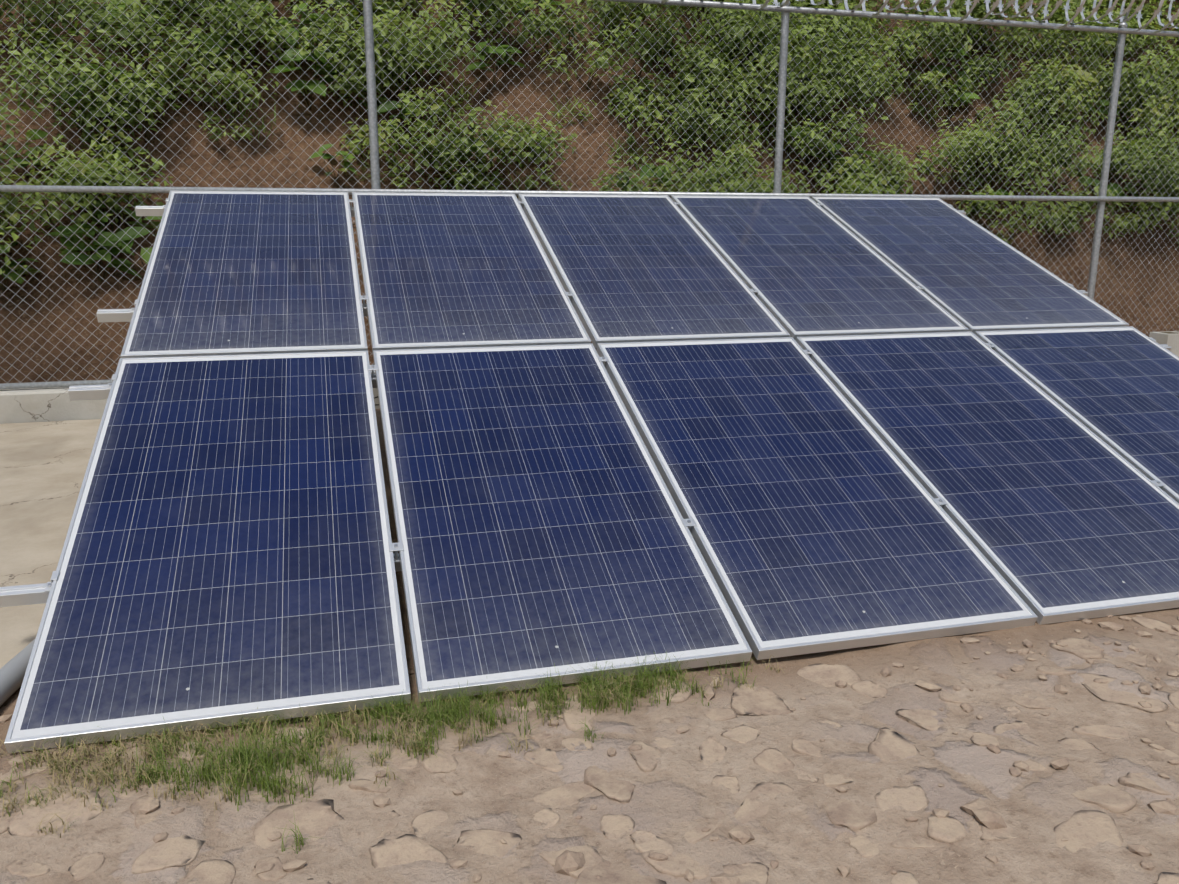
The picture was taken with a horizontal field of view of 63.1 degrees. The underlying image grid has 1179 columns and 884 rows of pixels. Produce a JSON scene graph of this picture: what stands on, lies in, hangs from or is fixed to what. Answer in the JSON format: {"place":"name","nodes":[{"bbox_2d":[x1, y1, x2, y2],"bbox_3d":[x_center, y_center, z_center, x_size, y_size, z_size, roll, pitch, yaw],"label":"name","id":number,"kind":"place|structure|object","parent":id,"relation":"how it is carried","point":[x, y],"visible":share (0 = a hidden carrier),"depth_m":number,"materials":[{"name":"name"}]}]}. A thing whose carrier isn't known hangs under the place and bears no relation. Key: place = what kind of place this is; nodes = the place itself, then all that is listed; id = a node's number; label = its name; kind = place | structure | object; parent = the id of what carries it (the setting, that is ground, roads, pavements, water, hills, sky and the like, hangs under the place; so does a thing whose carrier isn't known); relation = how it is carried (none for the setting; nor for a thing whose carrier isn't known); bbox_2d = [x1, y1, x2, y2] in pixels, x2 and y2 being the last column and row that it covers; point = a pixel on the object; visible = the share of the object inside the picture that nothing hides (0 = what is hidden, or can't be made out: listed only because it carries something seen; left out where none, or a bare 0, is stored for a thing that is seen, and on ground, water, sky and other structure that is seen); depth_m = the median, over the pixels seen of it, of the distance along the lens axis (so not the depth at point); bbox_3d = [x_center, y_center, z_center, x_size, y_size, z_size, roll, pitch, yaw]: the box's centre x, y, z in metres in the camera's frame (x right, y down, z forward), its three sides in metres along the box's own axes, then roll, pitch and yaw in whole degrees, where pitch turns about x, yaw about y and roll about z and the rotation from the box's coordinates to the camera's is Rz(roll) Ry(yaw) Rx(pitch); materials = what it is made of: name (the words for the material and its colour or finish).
{"place":"outdoors","nodes":[
{"label":"outdoors","id":0,"kind":"place"},
{"bbox_2d":[0,0,1178,883],"bbox_3d":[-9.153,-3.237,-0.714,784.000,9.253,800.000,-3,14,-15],"label":"ground","id":1,"kind":"structure","parent":0,"point":[798,834],"depth_m":2.61,"materials":[{"name":"soil"}]},
{"bbox_2d":[0,638,35,705],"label":"pvc conduit","id":2,"kind":"object","parent":1,"relation":"on","point":[12,672],"visible":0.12,"depth_m":2.70,"materials":[{"name":"grey plastic"}]},
{"bbox_2d":[0,419,100,668],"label":"concrete slab","id":3,"kind":"structure","parent":1,"relation":"on","point":[43,466],"depth_m":4.42,"materials":[{"name":"beige concrete"}]},
{"bbox_2d":[4,351,410,753],"bbox_3d":[-1.207,0.189,3.286,0.992,0.040,1.956,-3,35,-15],"label":"solar panel","id":4,"kind":"object","parent":1,"relation":"on","point":[227,554],"visible":1,"depth_m":2.99,"materials":[{"name":"glass"}]},
{"bbox_2d":[0,387,617,423],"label":"fence curb","id":5,"kind":"structure","parent":1,"relation":"on","point":[23,405],"depth_m":6.20,"materials":[{"name":"concrete"}]},
{"bbox_2d":[0,0,1178,382],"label":"chainlink fence","id":6,"kind":"object","parent":5,"relation":"on","point":[556,130],"visible":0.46,"depth_m":6.72,"materials":[{"name":"grey metal"}]},
{"bbox_2d":[0,652,777,853],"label":"green grass","id":7,"kind":"structure","parent":1,"relation":"on","point":[452,715],"depth_m":2.47,"materials":[{"name":"green plant"}]},
{"bbox_2d":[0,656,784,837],"bbox_3d":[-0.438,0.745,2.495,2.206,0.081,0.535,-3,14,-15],"label":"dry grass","id":8,"kind":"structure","parent":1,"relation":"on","point":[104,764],"depth_m":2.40,"materials":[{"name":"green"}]},
{"bbox_2d":[373,343,751,701],"bbox_3d":[-0.229,0.132,3.545,0.992,0.040,1.956,-3,35,-15],"label":"solar panel","id":9,"kind":"object","parent":1,"relation":"on","point":[542,530],"visible":0.94,"depth_m":3.27,"materials":[{"name":"glass"}]},
{"bbox_2d":[0,198,1171,606],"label":"panel mounting rack","id":10,"kind":"object","parent":1,"relation":"on","point":[30,594],"visible":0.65,"depth_m":3.80,"materials":[{"name":"silver metal"}]},
{"bbox_2d":[121,190,367,357],"bbox_3d":[-1.688,-0.910,4.859,0.992,0.040,1.956,-3,35,-15],"label":"solar panel","id":11,"kind":"object","parent":10,"relation":"in","point":[245,272],"visible":0.94,"depth_m":4.66,"materials":[{"name":"glass"}]},
{"bbox_2d":[352,192,590,350],"bbox_3d":[-0.710,-0.967,5.118,0.992,0.040,1.956,-3,35,-15],"label":"solar panel","id":12,"kind":"object","parent":10,"relation":"on","point":[450,270],"visible":0.92,"depth_m":4.92,"materials":[{"name":"glass"}]},
{"bbox_2d":[518,194,789,347],"bbox_3d":[0.269,-1.025,5.377,0.992,0.040,1.956,-3,35,-15],"label":"solar panel","id":13,"kind":"object","parent":10,"relation":"on","point":[639,268],"visible":0.92,"depth_m":5.19,"materials":[{"name":"glass"}]},
{"bbox_2d":[671,195,968,340],"bbox_3d":[1.248,-1.083,5.636,0.992,0.040,1.956,-3,35,-15],"label":"solar panel","id":14,"kind":"object","parent":10,"relation":"on","point":[806,266],"visible":0.85,"depth_m":5.46,"materials":[{"name":"glass"}]},
{"bbox_2d":[811,196,1128,332],"bbox_3d":[2.226,-1.140,5.895,0.992,0.040,1.956,-3,35,-15],"label":"solar panel","id":15,"kind":"object","parent":10,"relation":"in","point":[971,275],"visible":0.85,"depth_m":5.72,"materials":[{"name":"glass"}]},
{"bbox_2d":[0,0,1178,388],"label":"fence frame","id":16,"kind":"object","parent":1,"relation":"on","point":[1122,30],"visible":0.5,"depth_m":7.11,"materials":[{"name":"grey metal"}]},
{"bbox_2d":[661,0,1178,33],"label":"razor wire","id":17,"kind":"object","parent":16,"relation":"attached to","point":[1080,9],"visible":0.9,"depth_m":7.44,"materials":[{"name":"white metal"}]},
{"bbox_2d":[0,615,1178,883],"bbox_3d":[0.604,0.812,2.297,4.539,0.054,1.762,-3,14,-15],"label":"stones","id":18,"kind":"object","parent":1,"relation":"on","point":[978,809],"visible":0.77,"depth_m":2.26,"materials":[{"name":"stone"}]},
{"bbox_2d":[0,0,1178,291],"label":"leaves","id":19,"kind":"object","parent":1,"relation":"on","point":[704,150],"visible":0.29,"depth_m":8.77,"materials":[{"name":"green plant"}]},
{"bbox_2d":[0,0,1178,283],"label":"bushes","id":20,"kind":"object","parent":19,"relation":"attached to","point":[106,248],"visible":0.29,"depth_m":8.08,"materials":[{"name":"green plant"}]},
{"bbox_2d":[596,337,1037,659],"bbox_3d":[0.750,0.074,3.804,0.992,0.040,1.956,-3,35,-15],"label":"solar panel","id":21,"kind":"object","parent":1,"relation":"on","point":[803,499],"visible":0.98,"depth_m":3.54,"materials":[{"name":"glass"}]},
{"bbox_2d":[796,331,1178,624],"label":"solar panel","id":22,"kind":"object","parent":1,"relation":"on","point":[1055,511],"visible":0.96,"depth_m":3.88,"materials":[{"name":"glass"}]},
{"bbox_2d":[974,326,1178,502],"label":"solar panel","id":23,"kind":"object","parent":1,"relation":"on","point":[1116,389],"visible":0.92,"depth_m":4.62,"materials":[{"name":"glass"}]},
{"bbox_2d":[1149,331,1178,356],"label":"block stack","id":24,"kind":"object","parent":1,"relation":"on","point":[1170,338],"visible":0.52,"depth_m":8.01,"materials":[{"name":"concrete"}]}
]}

